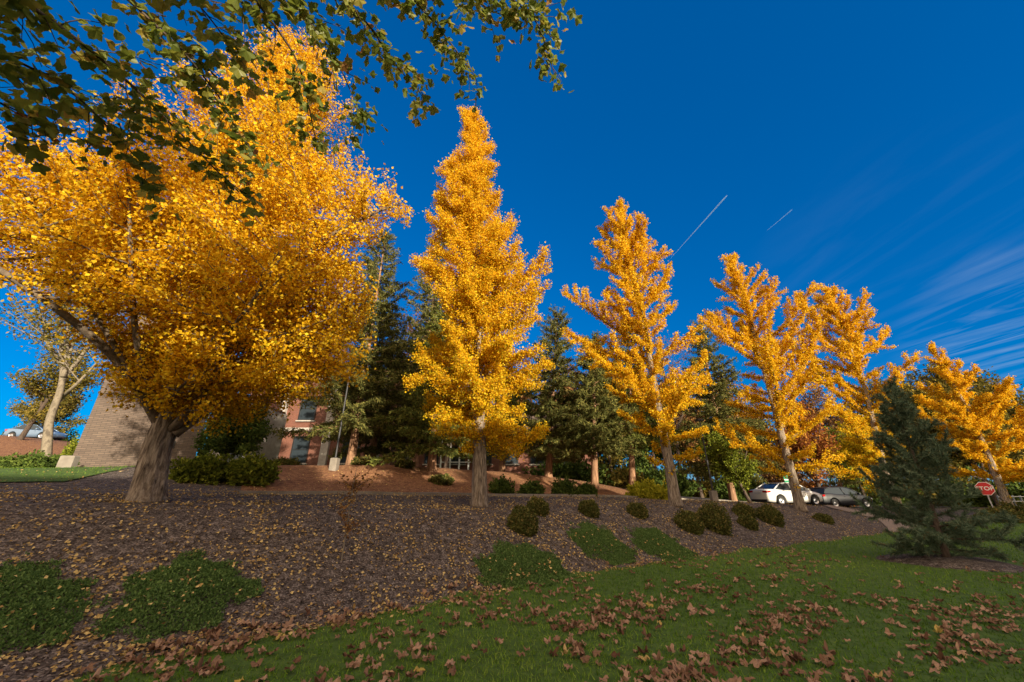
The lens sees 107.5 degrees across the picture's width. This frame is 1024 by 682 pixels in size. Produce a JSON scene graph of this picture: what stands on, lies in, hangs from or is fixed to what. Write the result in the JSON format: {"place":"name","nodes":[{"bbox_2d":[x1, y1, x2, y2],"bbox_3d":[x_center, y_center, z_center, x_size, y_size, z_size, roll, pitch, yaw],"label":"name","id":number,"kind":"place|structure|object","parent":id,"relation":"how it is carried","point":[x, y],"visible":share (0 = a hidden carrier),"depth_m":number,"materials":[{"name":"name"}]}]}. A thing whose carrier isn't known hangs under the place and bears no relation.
{"place":"outdoors","nodes":[
{"label":"outdoors","id":0,"kind":"place"},
{"bbox_2d":[0,465,135,481],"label":"lawn","id":1,"kind":"structure","parent":0,"point":[10,474],"depth_m":11.62,"materials":[{"name":"plant"}]},
{"bbox_2d":[0,435,69,457],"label":"mulch slope","id":2,"kind":"structure","parent":1,"relation":"on","point":[10,445],"depth_m":31.23,"materials":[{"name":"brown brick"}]},
{"bbox_2d":[3,425,66,439],"bbox_3d":[-49.668,9.581,39.268,4.610,1.503,2.160,2,-22,-5],"label":"parked car","id":3,"kind":"object","parent":2,"relation":"on","point":[35,431],"visible":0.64,"depth_m":38.52,"materials":[{"name":"white paint"}]},
{"bbox_2d":[5,389,88,433],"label":"broadleaf tree","id":4,"kind":"object","parent":2,"relation":"on","point":[64,416],"visible":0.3,"depth_m":46.15,"materials":[{"name":"green plant"}]},
{"bbox_2d":[4,342,104,439],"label":"broadleaf tree","id":5,"kind":"object","parent":2,"relation":"on","point":[31,386],"visible":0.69,"depth_m":34.33,"materials":[{"name":"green plant"}]},
{"bbox_2d":[0,449,79,467],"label":"hedge bush","id":6,"kind":"object","parent":1,"relation":"on","point":[39,460],"visible":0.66,"depth_m":15.80,"materials":[{"name":"green plant"}]},
{"bbox_2d":[1,422,79,440],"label":"thicket","id":7,"kind":"object","parent":1,"relation":"on","point":[71,436],"visible":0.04,"depth_m":48.61,"materials":[{"name":"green plant"}]},
{"bbox_2d":[0,259,127,456],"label":"sycamore tree","id":8,"kind":"object","parent":1,"relation":"on","point":[62,359],"visible":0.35,"depth_m":22.69,"materials":[{"name":"beige plant"}]},
{"bbox_2d":[61,435,79,455],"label":"garden bush","id":9,"kind":"object","parent":1,"relation":"on","point":[70,450],"visible":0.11,"depth_m":18.14,"materials":[{"name":"green plant"}]},
{"bbox_2d":[241,465,629,494],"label":"bank","id":10,"kind":"structure","parent":0,"point":[394,481],"depth_m":16.25,"materials":[{"name":"brown soil"}]},
{"bbox_2d":[220,450,281,486],"bbox_3d":[-9.359,4.514,13.255,2.420,1.336,1.652,0,-22,0],"label":"juniper bush","id":11,"kind":"object","parent":10,"relation":"on","point":[252,470],"visible":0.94,"depth_m":12.87,"materials":[{"name":"green plant"}]},
{"bbox_2d":[271,456,301,464],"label":"boxwood","id":12,"kind":"object","parent":10,"relation":"on","point":[288,461],"visible":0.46,"depth_m":18.95,"materials":[{"name":"green plant"}]},
{"bbox_2d":[329,370,354,470],"bbox_3d":[-7.743,3.542,17.120,0.340,4.582,0.340,0,-22,0],"label":"lamp post","id":13,"kind":"object","parent":10,"relation":"on","point":[334,463],"visible":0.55,"depth_m":16.53,"materials":[{"name":"metal"}]},
{"bbox_2d":[268,229,430,464],"bbox_3d":[-8.187,-0.530,22.393,8.721,15.355,8.647,0,-22,0],"label":"spruce tree","id":14,"kind":"object","parent":10,"relation":"on","point":[357,421],"visible":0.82,"depth_m":21.52,"materials":[{"name":"green plant"}]},
{"bbox_2d":[349,455,380,464],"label":"boxwood","id":15,"kind":"object","parent":10,"relation":"on","point":[355,460],"visible":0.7,"depth_m":18.25,"materials":[{"name":"green plant"}]},
{"bbox_2d":[365,240,471,466],"bbox_3d":[-6.000,-0.006,26.165,7.231,17.114,7.526,18,-28,-37],"label":"spruce tree","id":16,"kind":"object","parent":10,"relation":"on","point":[425,309],"visible":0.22,"depth_m":25.23,"materials":[{"name":"green plant"}]},
{"bbox_2d":[366,303,490,471],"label":"spruce tree","id":17,"kind":"object","parent":10,"relation":"on","point":[433,445],"visible":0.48,"depth_m":18.96,"materials":[{"name":"green plant"}]},
{"bbox_2d":[428,473,454,484],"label":"boxwood","id":18,"kind":"object","parent":10,"relation":"on","point":[442,479],"visible":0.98,"depth_m":16.80,"materials":[{"name":"green plant"}]},
{"bbox_2d":[487,474,516,493],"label":"boxwood","id":19,"kind":"object","parent":10,"relation":"on","point":[501,485],"visible":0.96,"depth_m":16.68,"materials":[{"name":"green plant"}]},
{"bbox_2d":[484,351,534,471],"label":"spruce tree","id":20,"kind":"object","parent":10,"relation":"on","point":[501,462],"visible":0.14,"depth_m":26.33,"materials":[{"name":"green plant"}]},
{"bbox_2d":[516,477,545,493],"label":"boxwood","id":21,"kind":"object","parent":10,"relation":"on","point":[532,487],"visible":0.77,"depth_m":16.22,"materials":[{"name":"green plant"}]},
{"bbox_2d":[486,303,614,477],"bbox_3d":[2.333,2.926,25.406,8.239,12.054,7.184,0,-22,0],"label":"spruce tree","id":22,"kind":"object","parent":10,"relation":"on","point":[549,404],"visible":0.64,"depth_m":24.73,"materials":[{"name":"green plant"}]},
{"bbox_2d":[522,457,615,486],"bbox_3d":[4.444,11.117,31.272,7.856,2.988,3.668,0,-22,0],"label":"thicket","id":23,"kind":"object","parent":10,"relation":"on","point":[578,470],"visible":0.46,"depth_m":30.50,"materials":[{"name":"green plant"}]},
{"bbox_2d":[535,330,644,492],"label":"spruce tree","id":24,"kind":"object","parent":10,"relation":"on","point":[603,421],"visible":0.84,"depth_m":22.21,"materials":[{"name":"green plant"}]},
{"bbox_2d":[588,316,683,490],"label":"spruce tree","id":25,"kind":"object","parent":10,"relation":"on","point":[642,438],"visible":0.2,"depth_m":25.20,"materials":[{"name":"green plant"}]},
{"bbox_2d":[0,466,995,681],"bbox_3d":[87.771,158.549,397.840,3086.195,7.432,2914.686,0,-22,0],"label":"ground","id":26,"kind":"structure","parent":0,"point":[112,481],"depth_m":6.66,"materials":[{"name":"brown wood"}]},
{"bbox_2d":[0,549,117,655],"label":"ground cover mat","id":27,"kind":"object","parent":26,"relation":"on","point":[30,575],"visible":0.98,"depth_m":4.23,"materials":[{"name":"green plant"}]},
{"bbox_2d":[56,455,80,467],"bbox_3d":[-18.604,5.159,15.711,0.540,0.680,0.260,3,-22,-7],"label":"stone marker","id":28,"kind":"object","parent":26,"relation":"on","point":[67,461],"visible":0.75,"depth_m":15.65,"materials":[{"name":"stone"}]},
{"bbox_2d":[73,311,218,466],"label":"stone building","id":29,"kind":"structure","parent":26,"relation":"on","point":[109,437],"depth_m":18.48,"materials":[{"name":"stone"}]},
{"bbox_2d":[90,548,264,643],"bbox_3d":[-4.267,3.204,4.876,1.624,0.732,1.726,0,-22,0],"label":"ground cover mat","id":30,"kind":"object","parent":26,"relation":"on","point":[159,576],"visible":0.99,"depth_m":4.74,"materials":[{"name":"green plant"}]},
{"bbox_2d":[168,450,230,485],"bbox_3d":[-10.455,4.361,12.814,2.244,1.156,1.628,0,-22,0],"label":"juniper bush","id":31,"kind":"object","parent":26,"relation":"on","point":[205,469],"visible":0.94,"depth_m":12.39,"materials":[{"name":"green plant"}]},
{"bbox_2d":[0,23,414,502],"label":"ginkgo tree","id":32,"kind":"object","parent":26,"relation":"on","point":[180,361],"visible":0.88,"depth_m":7.54,"materials":[{"name":"yellow plant"}]},
{"bbox_2d":[191,403,273,460],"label":"tree","id":33,"kind":"object","parent":26,"relation":"on","point":[237,443],"visible":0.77,"depth_m":14.81,"materials":[{"name":"green plant"}]},
{"bbox_2d":[210,406,286,461],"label":"entrance block","id":34,"kind":"structure","parent":26,"relation":"on","point":[271,448],"depth_m":22.74,"materials":[{"name":"concrete"}]},
{"bbox_2d":[251,377,406,464],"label":"brick building","id":35,"kind":"structure","parent":26,"relation":"on","point":[314,450],"depth_m":32.12,"materials":[{"name":"brick"}]},
{"bbox_2d":[289,436,310,463],"bbox_3d":[-17.971,9.223,31.757,1.650,2.310,0.200,0,-22,0],"label":"window","id":36,"kind":"structure","parent":35,"relation":"in","point":[300,447],"depth_m":31.82,"materials":[{"name":"glass"}]},
{"bbox_2d":[295,398,316,421],"bbox_3d":[-17.971,5.978,33.069,1.650,2.210,0.200,0,-22,0],"label":"window","id":37,"kind":"structure","parent":35,"relation":"in","point":[305,415],"depth_m":32.99,"materials":[{"name":"glass"}]},
{"bbox_2d":[331,468,378,560],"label":"sapling","id":38,"kind":"object","parent":26,"relation":"on","point":[351,487],"visible":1,"depth_m":6.73,"materials":[{"name":"brown plant"}]},
{"bbox_2d":[320,303,412,459],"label":"spruce tree","id":39,"kind":"object","parent":26,"relation":"on","point":[374,448],"visible":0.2,"depth_m":25.05,"materials":[{"name":"green plant"}]},
{"bbox_2d":[395,291,445,407],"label":"broadleaf tree","id":40,"kind":"object","parent":26,"relation":"on","point":[409,329],"visible":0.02,"depth_m":34.37,"materials":[{"name":"green plant"}]},
{"bbox_2d":[0,467,942,681],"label":"fallen golden leaves","id":41,"kind":"object","parent":26,"relation":"on","point":[110,663],"visible":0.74,"depth_m":6.45,"materials":[{"name":"plant"}]},
{"bbox_2d":[402,104,555,506],"bbox_3d":[-1.145,-3.007,14.078,5.386,16.949,4.750,0,-22,0],"label":"ginkgo tree","id":42,"kind":"object","parent":26,"relation":"on","point":[483,265],"visible":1,"depth_m":12.69,"materials":[{"name":"yellow plant"}]},
{"bbox_2d":[399,411,590,474],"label":"porch building","id":43,"kind":"structure","parent":26,"relation":"on","point":[512,465],"depth_m":33.78,"materials":[{"name":"red brick"}]},
{"bbox_2d":[239,490,759,502],"bbox_3d":[4.913,7.423,17.291,29.200,0.923,0.001,14,-26,-31],"label":"path edge","id":44,"kind":"object","parent":26,"relation":"on","point":[376,493],"visible":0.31,"depth_m":12.43,"materials":[{"name":"concrete"}]},
{"bbox_2d":[506,504,538,536],"bbox_3d":[0.270,4.431,9.291,0.827,0.762,0.764,0,-22,0],"label":"round shrub","id":45,"kind":"object","parent":26,"relation":"on","point":[521,519],"visible":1,"depth_m":9.09,"materials":[{"name":"green plant"}]},
{"bbox_2d":[472,538,579,589],"bbox_3d":[0.238,4.462,7.625,2.406,0.696,1.762,12,-25,-28],"label":"ground cover mat","id":46,"kind":"object","parent":26,"relation":"on","point":[524,555],"visible":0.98,"depth_m":7.47,"materials":[{"name":"green plant"}]},
{"bbox_2d":[526,495,549,516],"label":"round shrub","id":47,"kind":"object","parent":26,"relation":"on","point":[538,506],"visible":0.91,"depth_m":10.24,"materials":[{"name":"green plant"}]},
{"bbox_2d":[550,475,580,495],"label":"boxwood","id":48,"kind":"object","parent":26,"relation":"on","point":[565,486],"visible":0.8,"depth_m":16.25,"materials":[{"name":"green plant"}]},
{"bbox_2d":[576,480,597,496],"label":"boxwood","id":49,"kind":"object","parent":26,"relation":"on","point":[586,488],"visible":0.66,"depth_m":16.81,"materials":[{"name":"green plant"}]},
{"bbox_2d":[577,499,600,518],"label":"round shrub","id":50,"kind":"object","parent":26,"relation":"on","point":[588,508],"visible":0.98,"depth_m":10.96,"materials":[{"name":"green plant"}]},
{"bbox_2d":[566,519,637,565],"bbox_3d":[2.268,5.070,9.543,1.893,0.904,1.663,20,-29,-40],"label":"ground cover mat","id":51,"kind":"object","parent":26,"relation":"on","point":[606,536],"visible":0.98,"depth_m":9.40,"materials":[{"name":"green plant"}]},
{"bbox_2d":[580,361,641,470],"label":"broadleaf tree","id":52,"kind":"object","parent":26,"relation":"on","point":[610,459],"visible":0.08,"depth_m":38.04,"materials":[{"name":"green plant"}]},
{"bbox_2d":[598,455,648,474],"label":"thicket","id":53,"kind":"object","parent":26,"relation":"on","point":[615,465],"visible":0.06,"depth_m":43.05,"materials":[{"name":"green plant"}]},
{"bbox_2d":[600,464,652,488],"bbox_3d":[9.477,12.624,33.670,8.428,3.007,4.536,0,-22,0],"label":"thicket","id":54,"kind":"object","parent":26,"relation":"on","point":[619,480],"visible":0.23,"depth_m":33.01,"materials":[{"name":"green plant"}]},
{"bbox_2d":[626,501,648,518],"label":"round shrub","id":55,"kind":"object","parent":26,"relation":"on","point":[638,510],"visible":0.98,"depth_m":11.80,"materials":[{"name":"green plant"}]},
{"bbox_2d":[560,196,716,506],"bbox_3d":[5.298,-0.514,16.644,5.626,14.374,5.514,20,-29,-40],"label":"ginkgo tree","id":56,"kind":"object","parent":26,"relation":"on","point":[630,249],"visible":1,"depth_m":15.84,"materials":[{"name":"yellow plant"}]},
{"bbox_2d":[624,477,658,498],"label":"golden shrub","id":57,"kind":"object","parent":26,"relation":"on","point":[639,489],"visible":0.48,"depth_m":18.33,"materials":[{"name":"yellow plant"}]},
{"bbox_2d":[628,365,671,473],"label":"broadleaf tree","id":58,"kind":"object","parent":26,"relation":"on","point":[645,459],"visible":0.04,"depth_m":41.74,"materials":[{"name":"green plant"}]},
{"bbox_2d":[646,483,667,499],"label":"golden shrub","id":59,"kind":"object","parent":26,"relation":"on","point":[659,492],"visible":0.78,"depth_m":17.58,"materials":[{"name":"yellow plant"}]},
{"bbox_2d":[624,526,699,561],"bbox_3d":[4.139,5.510,10.317,1.971,0.759,1.752,14,-26,-31],"label":"ground cover mat","id":60,"kind":"object","parent":26,"relation":"on","point":[670,545],"visible":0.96,"depth_m":10.19,"materials":[{"name":"green plant"}]},
{"bbox_2d":[619,461,705,496],"bbox_3d":[14.160,13.194,35.792,8.528,3.640,4.326,0,-22,0],"label":"thicket","id":61,"kind":"object","parent":26,"relation":"on","point":[684,486],"visible":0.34,"depth_m":34.84,"materials":[{"name":"green plant"}]},
{"bbox_2d":[630,326,697,476],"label":"broadleaf tree","id":62,"kind":"object","parent":26,"relation":"on","point":[678,425],"visible":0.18,"depth_m":38.10,"materials":[{"name":"green plant"}]},
{"bbox_2d":[669,393,706,497],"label":"broadleaf tree","id":63,"kind":"object","parent":26,"relation":"on","point":[693,419],"visible":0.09,"depth_m":39.76,"materials":[{"name":"green plant"}]},
{"bbox_2d":[672,508,704,534],"bbox_3d":[5.635,5.747,11.960,0.953,0.781,0.853,0,-22,0],"label":"round shrub","id":64,"kind":"object","parent":26,"relation":"on","point":[691,522],"visible":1,"depth_m":11.72,"materials":[{"name":"green plant"}]},
{"bbox_2d":[685,477,720,498],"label":"thicket","id":65,"kind":"object","parent":26,"relation":"on","point":[707,485],"visible":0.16,"depth_m":41.16,"materials":[{"name":"green plant"}]},
{"bbox_2d":[695,418,718,500],"bbox_3d":[10.673,6.455,20.581,0.340,4.378,0.340,0,-22,0],"label":"lamp post","id":66,"kind":"object","parent":26,"relation":"on","point":[713,494],"visible":0.95,"depth_m":20.21,"materials":[{"name":"metal"}]},
{"bbox_2d":[697,500,732,536],"bbox_3d":[6.703,5.881,12.499,1.142,1.127,1.033,0,-22,0],"label":"round shrub","id":67,"kind":"object","parent":26,"relation":"on","point":[709,513],"visible":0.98,"depth_m":12.24,"materials":[{"name":"green plant"}]},
{"bbox_2d":[694,431,758,501],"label":"broadleaf tree","id":68,"kind":"object","parent":26,"relation":"on","point":[728,466],"visible":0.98,"depth_m":22.55,"materials":[{"name":"green plant"}]},
{"bbox_2d":[696,374,763,460],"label":"broadleaf tree","id":69,"kind":"object","parent":26,"relation":"on","point":[737,415],"visible":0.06,"depth_m":43.74,"materials":[{"name":"green plant"}]},
{"bbox_2d":[674,320,801,500],"bbox_3d":[14.625,4.501,27.150,7.813,13.506,7.698,0,-22,0],"label":"spruce tree","id":70,"kind":"object","parent":26,"relation":"on","point":[712,408],"visible":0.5,"depth_m":26.48,"materials":[{"name":"green plant"}]},
{"bbox_2d":[710,476,766,501],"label":"thicket","id":71,"kind":"object","parent":26,"relation":"on","point":[723,490],"visible":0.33,"depth_m":40.13,"materials":[{"name":"green plant"}]},
{"bbox_2d":[731,501,756,519],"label":"round shrub","id":72,"kind":"object","parent":26,"relation":"on","point":[740,508],"visible":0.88,"depth_m":14.16,"materials":[{"name":"green plant"}]},
{"bbox_2d":[736,514,758,530],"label":"round shrub","id":73,"kind":"object","parent":26,"relation":"on","point":[749,521],"visible":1,"depth_m":13.18,"materials":[{"name":"green plant"}]},
{"bbox_2d":[734,402,797,479],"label":"broadleaf tree","id":74,"kind":"object","parent":26,"relation":"on","point":[764,441],"visible":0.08,"depth_m":42.29,"materials":[{"name":"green plant"}]},
{"bbox_2d":[755,502,785,527],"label":"round shrub","id":75,"kind":"object","parent":26,"relation":"on","point":[767,513],"visible":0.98,"depth_m":14.23,"materials":[{"name":"green plant"}]},
{"bbox_2d":[696,252,847,511],"bbox_3d":[13.685,1.298,19.898,7.137,14.120,5.839,0,-22,0],"label":"ginkgo tree","id":76,"kind":"object","parent":26,"relation":"on","point":[766,362],"visible":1,"depth_m":19.40,"materials":[{"name":"yellow plant"}]},
{"bbox_2d":[752,442,811,487],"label":"broadleaf tree","id":77,"kind":"object","parent":26,"relation":"on","point":[805,479],"visible":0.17,"depth_m":37.54,"materials":[{"name":"green plant"}]},
{"bbox_2d":[763,397,842,505],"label":"broadleaf tree","id":78,"kind":"object","parent":26,"relation":"on","point":[821,442],"visible":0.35,"depth_m":32.04,"materials":[{"name":"orange plant"}]},
{"bbox_2d":[811,512,834,524],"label":"round shrub","id":79,"kind":"object","parent":26,"relation":"on","point":[824,518],"visible":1,"depth_m":16.06,"materials":[{"name":"green plant"}]},
{"bbox_2d":[783,384,869,470],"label":"broadleaf tree","id":80,"kind":"object","parent":26,"relation":"on","point":[829,421],"visible":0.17,"depth_m":50.41,"materials":[{"name":"orange plant"}]},
{"bbox_2d":[812,436,881,507],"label":"spruce tree","id":81,"kind":"object","parent":26,"relation":"on","point":[847,481],"visible":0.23,"depth_m":37.10,"materials":[{"name":"plant"}]},
{"bbox_2d":[824,423,869,495],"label":"broadleaf tree","id":82,"kind":"object","parent":26,"relation":"on","point":[844,463],"visible":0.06,"depth_m":39.72,"materials":[{"name":"orange plant"}]},
{"bbox_2d":[791,283,922,516],"bbox_3d":[22.899,3.189,24.912,7.497,15.501,5.295,0,-22,0],"label":"ginkgo tree","id":83,"kind":"object","parent":26,"relation":"on","point":[848,344],"visible":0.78,"depth_m":24.77,"materials":[{"name":"yellow plant"}]},
{"bbox_2d":[828,413,905,509],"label":"broadleaf tree","id":84,"kind":"object","parent":26,"relation":"on","point":[851,448],"visible":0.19,"depth_m":34.40,"materials":[{"name":"orange plant"}]},
{"bbox_2d":[820,474,923,504],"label":"thicket","id":85,"kind":"object","parent":26,"relation":"on","point":[874,500],"visible":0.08,"depth_m":42.86,"materials":[{"name":"green plant"}]},
{"bbox_2d":[834,378,1016,493],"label":"broadleaf tree","id":86,"kind":"object","parent":26,"relation":"on","point":[872,398],"visible":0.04,"depth_m":48.54,"materials":[{"name":"orange plant"}]},
{"bbox_2d":[898,363,1023,506],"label":"broadleaf tree","id":87,"kind":"object","parent":26,"relation":"on","point":[962,460],"visible":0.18,"depth_m":40.75,"materials":[{"name":"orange plant"}]},
{"bbox_2d":[932,472,1022,506],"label":"thicket","id":88,"kind":"object","parent":26,"relation":"on","point":[978,503],"visible":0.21,"depth_m":43.08,"materials":[{"name":"green plant"}]},
{"bbox_2d":[972,479,1023,506],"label":"thicket","id":89,"kind":"object","parent":26,"relation":"on","point":[1015,491],"visible":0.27,"depth_m":41.72,"materials":[{"name":"green plant"}]},
{"bbox_2d":[0,0,1023,487],"label":"sky","id":90,"kind":"structure","parent":0,"point":[891,132],"materials":[{"name":"blue"}]},
{"bbox_2d":[73,520,1023,681],"bbox_3d":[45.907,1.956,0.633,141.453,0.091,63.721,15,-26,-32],"label":"lawn","id":91,"kind":"structure","parent":0,"point":[628,654],"depth_m":4.63,"materials":[{"name":"plant"}]},
{"bbox_2d":[0,0,582,226],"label":"sycamore tree","id":92,"kind":"object","parent":91,"relation":"on","point":[12,70],"visible":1,"depth_m":3.87,"materials":[{"name":"green plant"}]},
{"bbox_2d":[0,535,1023,681],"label":"fallen brown leaves","id":93,"kind":"object","parent":91,"relation":"on","point":[230,647],"visible":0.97,"depth_m":4.28,"materials":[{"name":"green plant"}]},
{"bbox_2d":[847,375,1023,562],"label":"pine tree","id":94,"kind":"object","parent":91,"relation":"on","point":[944,537],"visible":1,"depth_m":9.63,"materials":[{"name":"green plant"}]},
{"bbox_2d":[876,554,1023,572],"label":"mulch ring","id":95,"kind":"object","parent":91,"relation":"on","point":[962,563],"visible":0.62,"depth_m":8.74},
{"bbox_2d":[910,340,1023,505],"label":"ginkgo tree","id":96,"kind":"object","parent":91,"relation":"on","point":[972,423],"visible":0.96,"depth_m":28.37,"materials":[{"name":"yellow plant"}]},
{"bbox_2d":[975,482,994,506],"bbox_3d":[28.716,9.715,22.507,0.739,2.350,0.050,-19,-29,38],"label":"stop sign","id":97,"kind":"object","parent":91,"relation":"on","point":[988,489],"visible":0.73,"depth_m":22.74,"materials":[{"name":"metal"}]},
{"bbox_2d":[962,366,1023,475],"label":"broadleaf tree","id":98,"kind":"object","parent":91,"relation":"on","point":[979,384],"visible":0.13,"depth_m":42.96,"materials":[{"name":"yellow plant"}]},
{"bbox_2d":[970,505,1023,522],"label":"garden bush","id":99,"kind":"object","parent":91,"relation":"on","point":[1020,517],"visible":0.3,"depth_m":21.51,"materials":[{"name":"green plant"}]},
{"bbox_2d":[997,497,1023,516],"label":"garden bush","id":100,"kind":"object","parent":91,"relation":"on","point":[1006,505],"visible":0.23,"depth_m":23.61,"materials":[{"name":"green plant"}]},
{"bbox_2d":[681,496,973,509],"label":"parking lot","id":101,"kind":"structure","parent":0,"point":[857,507],"depth_m":36.04,"materials":[{"name":"grey asphalt"}]},
{"bbox_2d":[748,482,822,505],"bbox_3d":[19.220,10.736,26.395,4.610,1.503,2.160,5,-22,-11],"label":"parked car","id":102,"kind":"object","parent":101,"relation":"on","point":[778,492],"visible":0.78,"depth_m":25.67,"materials":[{"name":"white paint"}]},
{"bbox_2d":[806,487,872,507],"bbox_3d":[25.221,12.095,29.082,4.610,1.523,2.160,4,-22,-9],"label":"parked car","id":103,"kind":"object","parent":101,"relation":"on","point":[836,496],"visible":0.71,"depth_m":28.28,"materials":[{"name":"grey paint"}]},
{"bbox_2d":[825,505,912,531],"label":"gravel path","id":104,"kind":"structure","parent":0,"point":[890,525],"depth_m":19.09,"materials":[{"name":"beige gravel"}]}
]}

